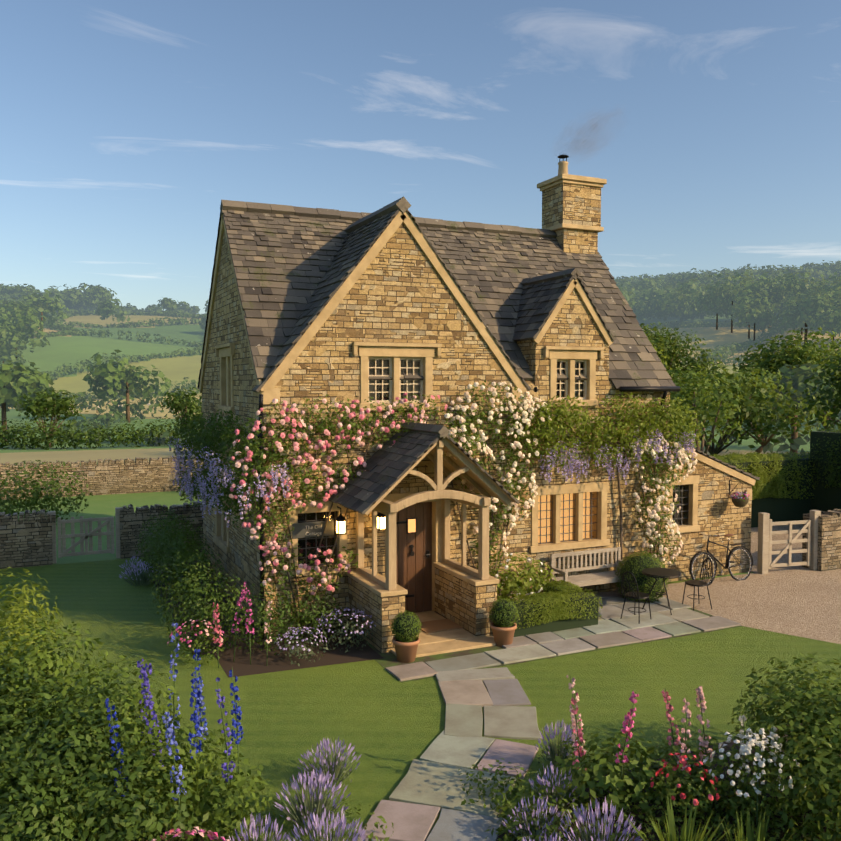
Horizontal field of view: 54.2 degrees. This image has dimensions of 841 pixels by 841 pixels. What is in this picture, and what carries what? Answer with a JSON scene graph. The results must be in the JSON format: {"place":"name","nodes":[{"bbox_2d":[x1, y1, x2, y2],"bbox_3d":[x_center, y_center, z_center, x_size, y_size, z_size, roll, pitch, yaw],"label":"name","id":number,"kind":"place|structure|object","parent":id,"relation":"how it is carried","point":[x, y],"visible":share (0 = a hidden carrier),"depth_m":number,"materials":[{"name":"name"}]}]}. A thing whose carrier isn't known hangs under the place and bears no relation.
{"place":"outdoors","nodes":[
{"label":"outdoors","id":0,"kind":"place"},
{"bbox_2d":[119,563,151,586],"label":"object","id":1,"kind":"object","parent":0,"point":[136,575],"visible":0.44,"depth_m":16.40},
{"bbox_2d":[48,828,257,840],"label":"bed soil","id":2,"kind":"structure","parent":0,"point":[186,837],"depth_m":7.33,"materials":[{"name":"soil"}]},
{"bbox_2d":[146,560,271,654],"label":"bed soil","id":3,"kind":"structure","parent":0,"point":[242,644],"depth_m":13.68,"materials":[{"name":"soil"}]},
{"bbox_2d":[135,508,343,655],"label":"border shrubs","id":4,"kind":"object","parent":3,"relation":"on","point":[165,544],"visible":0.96,"depth_m":12.95,"materials":[{"name":"green plant"}]},
{"bbox_2d":[0,552,840,840],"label":"lawn","id":5,"kind":"structure","parent":0,"point":[389,726],"depth_m":10.82,"materials":[{"name":"green plant"}]},
{"bbox_2d":[0,567,66,697],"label":"shrub","id":6,"kind":"object","parent":5,"relation":"on","point":[21,620],"visible":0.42,"depth_m":10.57,"materials":[{"name":"green plant"}]},
{"bbox_2d":[0,661,198,840],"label":"shrub","id":7,"kind":"object","parent":5,"relation":"on","point":[20,764],"visible":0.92,"depth_m":7.03,"materials":[{"name":"green plant"}]},
{"bbox_2d":[0,618,206,816],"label":"sunny shrub","id":8,"kind":"object","parent":7,"relation":"attached to","point":[33,655],"visible":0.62,"depth_m":8.13,"materials":[{"name":"green plant"}]},
{"bbox_2d":[119,556,159,586],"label":"bush","id":9,"kind":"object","parent":5,"relation":"on","point":[141,573],"depth_m":16.46,"materials":[{"name":"plant"}]},
{"bbox_2d":[105,623,243,840],"bbox_3d":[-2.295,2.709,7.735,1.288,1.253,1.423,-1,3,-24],"label":"delphinium flowers","id":10,"kind":"object","parent":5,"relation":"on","point":[193,718],"visible":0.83,"depth_m":7.69,"materials":[{"name":"plant"}]},
{"bbox_2d":[167,619,223,668],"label":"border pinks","id":11,"kind":"object","parent":5,"relation":"on","point":[194,645],"depth_m":11.76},
{"bbox_2d":[119,726,271,840],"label":"delphinium foliage","id":12,"kind":"object","parent":5,"relation":"on","point":[219,798],"visible":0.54,"depth_m":7.56,"materials":[{"name":"green plant"}]},
{"bbox_2d":[229,737,365,840],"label":"lavender","id":13,"kind":"object","parent":5,"relation":"on","point":[326,775],"visible":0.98,"depth_m":7.50,"materials":[{"name":"purple plant"}]},
{"bbox_2d":[214,627,382,677],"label":"bed soil","id":14,"kind":"structure","parent":5,"relation":"on","point":[240,665],"depth_m":12.19,"materials":[{"name":"soil"}]},
{"bbox_2d":[215,584,269,667],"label":"foxglove stems","id":15,"kind":"object","parent":14,"relation":"on","point":[249,635],"visible":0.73,"depth_m":11.78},
{"bbox_2d":[212,582,271,646],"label":"foxglove flowers","id":16,"kind":"object","parent":15,"relation":"attached to","point":[241,598],"visible":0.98,"depth_m":11.75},
{"bbox_2d":[275,627,327,666],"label":"flowering plant","id":17,"kind":"object","parent":14,"relation":"on","point":[298,650],"depth_m":11.89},
{"bbox_2d":[227,392,447,632],"bbox_3d":[-1.238,1.508,13.327,3.711,3.909,0.748,-1,3,-24],"label":"pink rose","id":18,"kind":"object","parent":14,"relation":"on","point":[319,428],"depth_m":13.00,"materials":[{"name":"plant"}]},
{"bbox_2d":[316,607,375,652],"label":"flowering plant","id":19,"kind":"object","parent":14,"relation":"on","point":[345,633],"depth_m":12.49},
{"bbox_2d":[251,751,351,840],"bbox_3d":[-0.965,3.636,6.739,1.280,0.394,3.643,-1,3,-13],"label":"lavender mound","id":20,"kind":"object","parent":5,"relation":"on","point":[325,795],"visible":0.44,"depth_m":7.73,"materials":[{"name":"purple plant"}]},
{"bbox_2d":[96,758,840,840],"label":"flower bed plants","id":21,"kind":"object","parent":5,"relation":"on","point":[509,803],"visible":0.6,"depth_m":7.36,"materials":[{"name":"green plant"}]},
{"bbox_2d":[151,826,229,840],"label":"flowers","id":22,"kind":"object","parent":21,"relation":"on","point":[211,835],"depth_m":6.72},
{"bbox_2d":[202,222,751,635],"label":"house walls","id":23,"kind":"structure","parent":5,"relation":"on","point":[399,292],"depth_m":14.48,"materials":[{"name":"stone"}]},
{"bbox_2d":[168,409,290,527],"bbox_3d":[-3.738,0.807,15.166,1.138,2.114,6.240,-1,3,-24],"label":"wisteria","id":24,"kind":"object","parent":23,"relation":"attached to","point":[227,436],"depth_m":14.22,"materials":[{"name":"plant"}]},
{"bbox_2d":[292,520,333,538],"bbox_3d":[-1.747,1.776,13.382,0.700,0.250,0.033,-1,3,-24],"label":"house sign","id":25,"kind":"object","parent":23,"relation":"attached to","point":[300,530],"visible":0.94,"depth_m":13.36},
{"bbox_2d":[377,512,384,530],"bbox_3d":[-0.652,1.601,13.716,0.199,0.429,0.285,0,3,1],"label":"porch lantern","id":26,"kind":"object","parent":23,"relation":"attached to","point":[379,514],"visible":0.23,"depth_m":13.60,"materials":[{"name":"black metal"}]},
{"bbox_2d":[377,517,384,528],"bbox_3d":[-0.653,1.697,13.678,0.114,0.200,0.114,-1,3,-24],"label":"lantern glass","id":27,"kind":"object","parent":26,"relation":"in","point":[382,522],"visible":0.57,"depth_m":13.63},
{"bbox_2d":[221,357,586,533],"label":"window frames","id":28,"kind":"structure","parent":23,"relation":"in","point":[584,383],"depth_m":14.16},
{"bbox_2d":[396,502,431,612],"bbox_3d":[-0.164,2.393,14.302,0.794,1.970,0.070,-1,3,-24],"label":"door","id":29,"kind":"structure","parent":23,"relation":"in","point":[414,574],"depth_m":14.34,"materials":[{"name":"wood"}]},
{"bbox_2d":[396,517,430,597],"bbox_3d":[-0.169,2.385,14.254,0.730,1.390,0.082,-1,3,-24],"label":"door hardware","id":30,"kind":"object","parent":29,"relation":"attached to","point":[412,553],"depth_m":14.26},
{"bbox_2d":[213,342,699,613],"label":"stone dressings","id":31,"kind":"structure","parent":23,"relation":"attached to","point":[225,352],"depth_m":15.20,"materials":[{"name":"stone"}]},
{"bbox_2d":[335,506,346,534],"bbox_3d":[-1.298,1.634,13.423,0.199,0.429,0.285,0,3,1],"label":"wall lantern","id":32,"kind":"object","parent":31,"relation":"attached to","point":[341,517],"depth_m":13.35,"materials":[{"name":"black metal"}]},
{"bbox_2d":[336,521,344,533],"bbox_3d":[-1.299,1.731,13.385,0.114,0.200,0.114,-1,3,-24],"label":"lantern glass","id":33,"kind":"object","parent":32,"relation":"in","point":[341,527],"visible":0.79,"depth_m":13.34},
{"bbox_2d":[257,386,680,638],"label":"gutters and downpipes","id":34,"kind":"object","parent":23,"relation":"attached to","point":[665,389],"visible":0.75,"depth_m":13.01,"materials":[{"name":"black metal"}]},
{"bbox_2d":[369,359,581,399],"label":"curtains","id":35,"kind":"object","parent":23,"relation":"attached to","point":[372,387],"depth_m":14.33,"materials":[{"name":"beige fabric"}]},
{"bbox_2d":[199,210,755,485],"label":"verge stones","id":36,"kind":"object","parent":23,"relation":"attached to","point":[269,391],"visible":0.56,"depth_m":14.25,"materials":[{"name":"stone"}]},
{"bbox_2d":[197,196,759,479],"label":"roof slates","id":37,"kind":"object","parent":23,"relation":"on","point":[294,267],"visible":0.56,"depth_m":15.62,"materials":[{"name":"stone"}]},
{"bbox_2d":[555,228,597,253],"bbox_3d":[3.397,-3.575,18.575,0.910,1.350,0.760,-1,3,-24],"label":"chimney stack","id":38,"kind":"object","parent":37,"relation":"on","point":[577,241],"visible":0.14,"depth_m":18.19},
{"bbox_2d":[542,183,600,228],"bbox_3d":[3.397,-4.768,18.518,1.010,0.900,0.840,-1,3,-24],"label":"chimney shaft","id":39,"kind":"object","parent":38,"relation":"on","point":[566,203],"visible":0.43,"depth_m":18.17,"materials":[{"name":"stone"}]},
{"bbox_2d":[298,380,679,565],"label":"dark rooms","id":40,"kind":"object","parent":23,"relation":"on","point":[330,542],"depth_m":13.97,"materials":[{"name":"grey"}]},
{"bbox_2d":[298,359,687,562],"bbox_3d":[0.835,0.617,15.127,9.541,3.600,3.330,0,3,-2],"label":"window glass","id":41,"kind":"object","parent":23,"relation":"attached to","point":[541,498],"depth_m":15.39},
{"bbox_2d":[538,492,589,542],"bbox_3d":[2.623,1.797,15.902,1.580,1.090,0.001,-1,3,-24],"label":"lit room","id":42,"kind":"object","parent":23,"relation":"attached to","point":[543,507],"depth_m":15.98,"materials":[{"name":"brown"}]},
{"bbox_2d":[537,174,606,232],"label":"chimney mouldings","id":43,"kind":"object","parent":23,"relation":"on","point":[570,179],"visible":0.67,"depth_m":18.10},
{"bbox_2d":[558,161,567,174],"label":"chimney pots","id":44,"kind":"object","parent":43,"relation":"on","point":[563,167],"visible":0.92,"depth_m":18.29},
{"bbox_2d":[558,154,568,161],"bbox_3d":[3.192,-5.848,18.374,0.260,0.190,0.260,-1,3,-24],"label":"chimney cowl","id":45,"kind":"object","parent":44,"relation":"on","point":[563,156],"visible":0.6,"depth_m":18.40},
{"bbox_2d":[623,436,697,565],"bbox_3d":[4.714,1.807,16.088,1.796,3.037,0.780,-1,3,-24],"label":"rose","id":46,"kind":"object","parent":23,"relation":"attached to","point":[681,452],"depth_m":15.91,"materials":[{"name":"plant"}]},
{"bbox_2d":[729,480,743,497],"bbox_3d":[6.589,1.437,17.108,0.249,0.339,0.385,-4,4,-53],"label":"basket bracket","id":47,"kind":"object","parent":23,"relation":"attached to","point":[734,487],"visible":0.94,"depth_m":17.18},
{"bbox_2d":[731,497,748,506],"bbox_3d":[6.635,1.708,17.055,0.340,0.200,0.331,-1,3,-24],"label":"hanging basket","id":48,"kind":"object","parent":47,"relation":"attached to","point":[737,502],"visible":0.73,"depth_m":16.94,"materials":[{"name":"brown"}]},
{"bbox_2d":[730,491,749,500],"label":"flowers","id":49,"kind":"object","parent":48,"relation":"in","point":[738,493],"depth_m":16.98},
{"bbox_2d":[745,489,751,500],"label":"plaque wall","id":50,"kind":"structure","parent":23,"relation":"attached to","point":[749,491],"depth_m":17.50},
{"bbox_2d":[347,591,741,682],"bbox_3d":[2.002,3.433,13.672,6.220,0.001,2.760,-1,3,-24],"label":"paving bedding","id":51,"kind":"object","parent":5,"relation":"on","point":[388,659],"visible":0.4,"depth_m":12.28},
{"bbox_2d":[392,636,419,662],"bbox_3d":[-0.210,3.356,12.033,0.410,0.320,0.404,-1,3,-24],"label":"pot","id":52,"kind":"object","parent":51,"relation":"on","point":[406,652],"visible":0.71,"depth_m":11.90,"materials":[{"name":"brown ceramic"}]},
{"bbox_2d":[390,610,421,642],"bbox_3d":[-0.214,3.014,12.005,0.486,0.471,0.474,-1,3,-24],"label":"topiary ball","id":53,"kind":"object","parent":52,"relation":"in","point":[402,639],"depth_m":11.89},
{"bbox_2d":[348,567,496,652],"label":"porch walls","id":54,"kind":"structure","parent":51,"relation":"on","point":[466,606],"depth_m":13.08,"materials":[{"name":"stone"}]},
{"bbox_2d":[356,590,741,840],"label":"flagstone paving","id":55,"kind":"structure","parent":5,"relation":"on","point":[430,786],"depth_m":9.80,"materials":[{"name":"stone"}]},
{"bbox_2d":[346,560,498,657],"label":"porch stone slabs","id":56,"kind":"structure","parent":55,"relation":"on","point":[441,642],"depth_m":12.90,"materials":[{"name":"stone"}]},
{"bbox_2d":[356,438,510,590],"bbox_3d":[0.011,1.349,13.337,2.565,2.347,1.540,-1,3,-24],"label":"porch timber frame","id":57,"kind":"object","parent":56,"relation":"on","point":[444,492],"visible":0.75,"depth_m":13.01,"materials":[{"name":"wood"}]},
{"bbox_2d":[328,422,519,514],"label":"porch slates","id":58,"kind":"object","parent":57,"relation":"on","point":[386,468],"visible":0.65,"depth_m":12.85,"materials":[{"name":"stone"}]},
{"bbox_2d":[385,437,515,502],"bbox_3d":[0.026,0.745,13.277,2.600,1.131,1.590,-1,3,-24],"label":"porch roof underside","id":59,"kind":"object","parent":57,"relation":"attached to","point":[468,473],"visible":0.2,"depth_m":13.51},
{"bbox_2d":[419,618,462,633],"bbox_3d":[0.340,3.380,13.555,0.800,0.020,0.550,-1,3,-24],"label":"doormat","id":60,"kind":"object","parent":56,"relation":"on","point":[440,625],"visible":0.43,"depth_m":13.45,"materials":[{"name":"brown"}]},
{"bbox_2d":[436,380,551,577],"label":"climbing white roses","id":61,"kind":"object","parent":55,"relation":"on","point":[479,462],"depth_m":14.39,"materials":[{"name":"plant"}]},
{"bbox_2d":[490,622,516,646],"bbox_3d":[1.289,3.322,12.747,0.410,0.320,0.404,-1,3,-24],"label":"pot","id":62,"kind":"object","parent":55,"relation":"on","point":[503,636],"visible":0.67,"depth_m":12.61,"materials":[{"name":"brown ceramic"}]},
{"bbox_2d":[489,597,517,627],"bbox_3d":[1.286,2.978,12.725,0.486,0.478,0.479,-1,3,-24],"label":"topiary ball","id":63,"kind":"object","parent":62,"relation":"in","point":[491,617],"depth_m":12.61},
{"bbox_2d":[489,552,556,600],"bbox_3d":[1.696,2.831,14.368,1.614,1.133,0.912,-1,3,-24],"label":"flowering shrub","id":64,"kind":"object","parent":55,"relation":"on","point":[513,584],"depth_m":14.28,"materials":[{"name":"plant"}]},
{"bbox_2d":[505,589,602,636],"bbox_3d":[2.099,3.145,13.508,2.042,0.604,0.665,-1,3,-24],"label":"box hedge","id":65,"kind":"object","parent":55,"relation":"on","point":[558,611],"depth_m":13.34,"materials":[{"name":"plant"}]},
{"bbox_2d":[544,580,583,592],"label":"box hedge","id":66,"kind":"object","parent":55,"relation":"on","point":[568,585],"depth_m":14.25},
{"bbox_2d":[550,547,623,592],"bbox_3d":[3.214,2.911,15.308,1.600,0.900,0.504,-1,3,-24],"label":"garden bench","id":67,"kind":"object","parent":55,"relation":"on","point":[590,579],"visible":0.69,"depth_m":15.36,"materials":[{"name":"grey wood"}]},
{"bbox_2d":[511,392,703,588],"bbox_3d":[3.601,1.407,15.499,4.330,3.890,0.756,-1,3,-24],"label":"wisteria","id":68,"kind":"object","parent":55,"relation":"on","point":[584,420],"depth_m":15.34,"materials":[{"name":"plant"}]},
{"bbox_2d":[620,571,650,623],"bbox_3d":[3.665,2.976,13.959,0.462,0.901,0.402,-2,3,-39],"label":"bistro chair","id":69,"kind":"object","parent":55,"relation":"on","point":[638,595],"visible":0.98,"depth_m":13.87,"materials":[{"name":"black metal"}]},
{"bbox_2d":[615,550,670,601],"bbox_3d":[4.128,2.942,15.339,1.057,1.027,1.023,-1,3,-24],"label":"round shrub","id":70,"kind":"object","parent":55,"relation":"on","point":[619,568],"depth_m":15.09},
{"bbox_2d":[642,567,680,614],"bbox_3d":[4.264,3.038,14.552,0.676,0.726,0.676,-1,3,-24],"label":"bistro table","id":71,"kind":"object","parent":55,"relation":"on","point":[665,573],"visible":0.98,"depth_m":14.47,"materials":[{"name":"black metal"}]},
{"bbox_2d":[502,720,646,840],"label":"lavender","id":72,"kind":"object","parent":5,"relation":"on","point":[552,748],"visible":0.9,"depth_m":7.20,"materials":[{"name":"purple plant"}]},
{"bbox_2d":[0,313,840,577],"bbox_3d":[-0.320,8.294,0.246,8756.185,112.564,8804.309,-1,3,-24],"label":"terrain","id":73,"kind":"structure","parent":0,"point":[60,350],"depth_m":174.71,"materials":[{"name":"plant"}]},
{"bbox_2d":[0,460,92,524],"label":"shrub","id":74,"kind":"object","parent":73,"relation":"on","point":[32,500],"visible":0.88,"depth_m":23.19,"materials":[{"name":"green plant"}]},
{"bbox_2d":[14,388,88,446],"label":"valley tree","id":75,"kind":"object","parent":73,"relation":"on","point":[45,403],"depth_m":65.07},
{"bbox_2d":[0,416,201,449],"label":"valley hedge","id":76,"kind":"object","parent":73,"relation":"on","point":[58,433],"visible":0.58,"depth_m":63.79,"materials":[{"name":"green plant"}]},
{"bbox_2d":[1,298,834,454],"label":"tree trunks","id":77,"kind":"object","parent":73,"relation":"on","point":[794,435],"visible":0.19,"depth_m":90.52,"materials":[{"name":"brown plant"}]},
{"bbox_2d":[159,387,201,430],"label":"shrub","id":78,"kind":"object","parent":77,"relation":"on","point":[180,401],"depth_m":68.20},
{"bbox_2d":[640,322,727,385],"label":"belt tree","id":79,"kind":"object","parent":77,"relation":"on","point":[668,343],"depth_m":60.86,"materials":[{"name":"plant"}]},
{"bbox_2d":[733,327,840,432],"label":"tree","id":80,"kind":"object","parent":77,"relation":"attached to","point":[775,359],"depth_m":51.81,"materials":[{"name":"plant"}]},
{"bbox_2d":[0,260,840,420],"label":"trees","id":81,"kind":"object","parent":73,"relation":"on","point":[812,290],"visible":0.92,"depth_m":208.78,"materials":[{"name":"green plant"}]},
{"bbox_2d":[0,456,840,570],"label":"dry stone walls","id":82,"kind":"structure","parent":73,"relation":"on","point":[27,542],"depth_m":19.17,"materials":[{"name":"stone"}]},
{"bbox_2d":[48,507,122,563],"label":"gate","id":83,"kind":"structure","parent":82,"relation":"attached to","point":[63,551],"depth_m":18.76,"materials":[{"name":"grey wood"}]},
{"bbox_2d":[0,308,840,453],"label":"hedgerows","id":84,"kind":"object","parent":73,"relation":"on","point":[107,418],"visible":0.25,"depth_m":187.75,"materials":[{"name":"plant"}]},
{"bbox_2d":[652,340,671,374],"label":"tree","id":85,"kind":"object","parent":73,"relation":"on","point":[660,352],"visible":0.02,"depth_m":51.59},
{"bbox_2d":[672,363,706,395],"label":"belt tree","id":86,"kind":"object","parent":73,"relation":"on","point":[689,374],"visible":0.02,"depth_m":70.76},
{"bbox_2d":[670,365,745,453],"bbox_3d":[10.179,0.274,30.534,5.577,4.764,5.374,-1,3,-24],"label":"tree","id":87,"kind":"object","parent":73,"relation":"on","point":[703,411],"depth_m":30.10,"materials":[{"name":"plant"}]},
{"bbox_2d":[691,358,741,381],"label":"tree","id":88,"kind":"object","parent":73,"relation":"on","point":[711,362],"visible":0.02,"depth_m":83.70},
{"bbox_2d":[664,363,803,454],"bbox_3d":[14.421,-0.302,40.355,7.418,5.124,7.116,-1,3,-24],"label":"belt tree","id":89,"kind":"object","parent":73,"relation":"on","point":[755,413],"depth_m":39.34,"materials":[{"name":"plant"}]},
{"bbox_2d":[660,524,840,643],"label":"gravel drive","id":90,"kind":"structure","parent":73,"relation":"on","point":[801,601],"depth_m":15.52,"materials":[{"name":"gravel"}]},
{"bbox_2d":[682,558,712,610],"bbox_3d":[5.010,2.936,14.819,0.463,0.901,0.426,-1,3,-24],"label":"bistro chair","id":91,"kind":"object","parent":90,"relation":"on","point":[698,583],"visible":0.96,"depth_m":14.81,"materials":[{"name":"black metal"}]},
{"bbox_2d":[691,547,751,585],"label":"bicycle tires","id":92,"kind":"object","parent":90,"relation":"on","point":[732,576],"visible":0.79,"depth_m":16.73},
{"bbox_2d":[689,534,752,583],"bbox_3d":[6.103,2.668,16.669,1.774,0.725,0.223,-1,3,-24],"label":"bicycle","id":93,"kind":"object","parent":92,"relation":"on","point":[726,566],"visible":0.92,"depth_m":16.70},
{"bbox_2d":[710,451,815,527],"bbox_3d":[9.381,1.937,23.640,8.709,2.062,1.653,-1,3,-24],"label":"hedge","id":94,"kind":"object","parent":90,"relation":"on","point":[761,488],"depth_m":23.33,"materials":[{"name":"plant"}]},
{"bbox_2d":[757,510,820,573],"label":"gate","id":95,"kind":"structure","parent":90,"relation":"on","point":[765,541],"depth_m":17.56,"materials":[{"name":"white wood"}]},
{"bbox_2d":[700,360,832,452],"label":"belt tree","id":96,"kind":"object","parent":73,"relation":"on","point":[754,379],"depth_m":45.47,"materials":[{"name":"plant"}]},
{"bbox_2d":[799,342,840,430],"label":"tree","id":97,"kind":"object","parent":73,"relation":"on","point":[833,379],"visible":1,"depth_m":31.87,"materials":[{"name":"plant"}]},
{"bbox_2d":[800,338,840,428],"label":"belt tree","id":98,"kind":"object","parent":73,"relation":"on","point":[828,418],"depth_m":60.38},
{"bbox_2d":[808,426,840,511],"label":"tall hedge","id":99,"kind":"object","parent":73,"relation":"on","point":[826,499],"depth_m":23.39,"materials":[{"name":"plant"}]},
{"bbox_2d":[0,0,840,314],"label":"sky","id":100,"kind":"structure","parent":0,"point":[712,128],"materials":[{"name":"blue"}]},
{"bbox_2d":[298,484,688,565],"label":"window panes","id":101,"kind":"structure","parent":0,"point":[540,527],"depth_m":15.55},
{"bbox_2d":[497,723,840,840],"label":"foliage","id":102,"kind":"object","parent":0,"point":[726,750],"depth_m":7.75,"materials":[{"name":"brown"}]},
{"bbox_2d":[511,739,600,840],"bbox_3d":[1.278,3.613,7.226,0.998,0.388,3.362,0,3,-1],"label":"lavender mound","id":103,"kind":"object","parent":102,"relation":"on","point":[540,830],"visible":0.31,"depth_m":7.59,"materials":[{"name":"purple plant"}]},
{"bbox_2d":[570,677,706,807],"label":"foxglove stems","id":104,"kind":"object","parent":102,"relation":"on","point":[627,733],"visible":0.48,"depth_m":7.79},
{"bbox_2d":[566,675,712,770],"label":"foxglove flowers","id":105,"kind":"object","parent":104,"relation":"attached to","point":[670,708],"visible":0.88,"depth_m":7.90,"materials":[{"name":"plant"}]},
{"bbox_2d":[542,727,750,825],"bbox_3d":[2.181,3.368,7.936,2.015,0.708,1.217,0,3,-6],"label":"rose bush","id":106,"kind":"object","parent":102,"relation":"on","point":[612,781],"visible":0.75,"depth_m":7.73,"materials":[{"name":"green plant"}]},
{"bbox_2d":[622,795,731,840],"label":"sword leaves","id":107,"kind":"object","parent":102,"relation":"on","point":[688,833],"visible":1,"depth_m":6.76,"materials":[{"name":"green plant"}]},
{"bbox_2d":[650,753,719,838],"bbox_3d":[2.367,3.350,7.329,0.575,0.773,0.573,-1,3,-24],"label":"flowering bush","id":108,"kind":"object","parent":102,"relation":"on","point":[673,790],"depth_m":7.27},
{"bbox_2d":[700,728,805,840],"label":"flowering bush","id":109,"kind":"object","parent":102,"relation":"on","point":[752,801],"depth_m":7.26,"materials":[{"name":"plant"}]},
{"bbox_2d":[716,804,793,840],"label":"sword leaves","id":110,"kind":"object","parent":102,"relation":"on","point":[760,835],"visible":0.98,"depth_m":6.66,"materials":[{"name":"green plant"}]},
{"bbox_2d":[743,717,784,831],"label":"flower stems","id":111,"kind":"object","parent":102,"relation":"on","point":[758,780],"visible":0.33,"depth_m":7.20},
{"bbox_2d":[739,715,781,793],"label":"white flowers","id":112,"kind":"object","parent":111,"relation":"attached to","point":[761,743],"visible":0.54,"depth_m":7.38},
{"bbox_2d":[727,652,840,840],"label":"shrub","id":113,"kind":"object","parent":102,"relation":"on","point":[821,727],"visible":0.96,"depth_m":7.48,"materials":[{"name":"green plant"}]}
]}

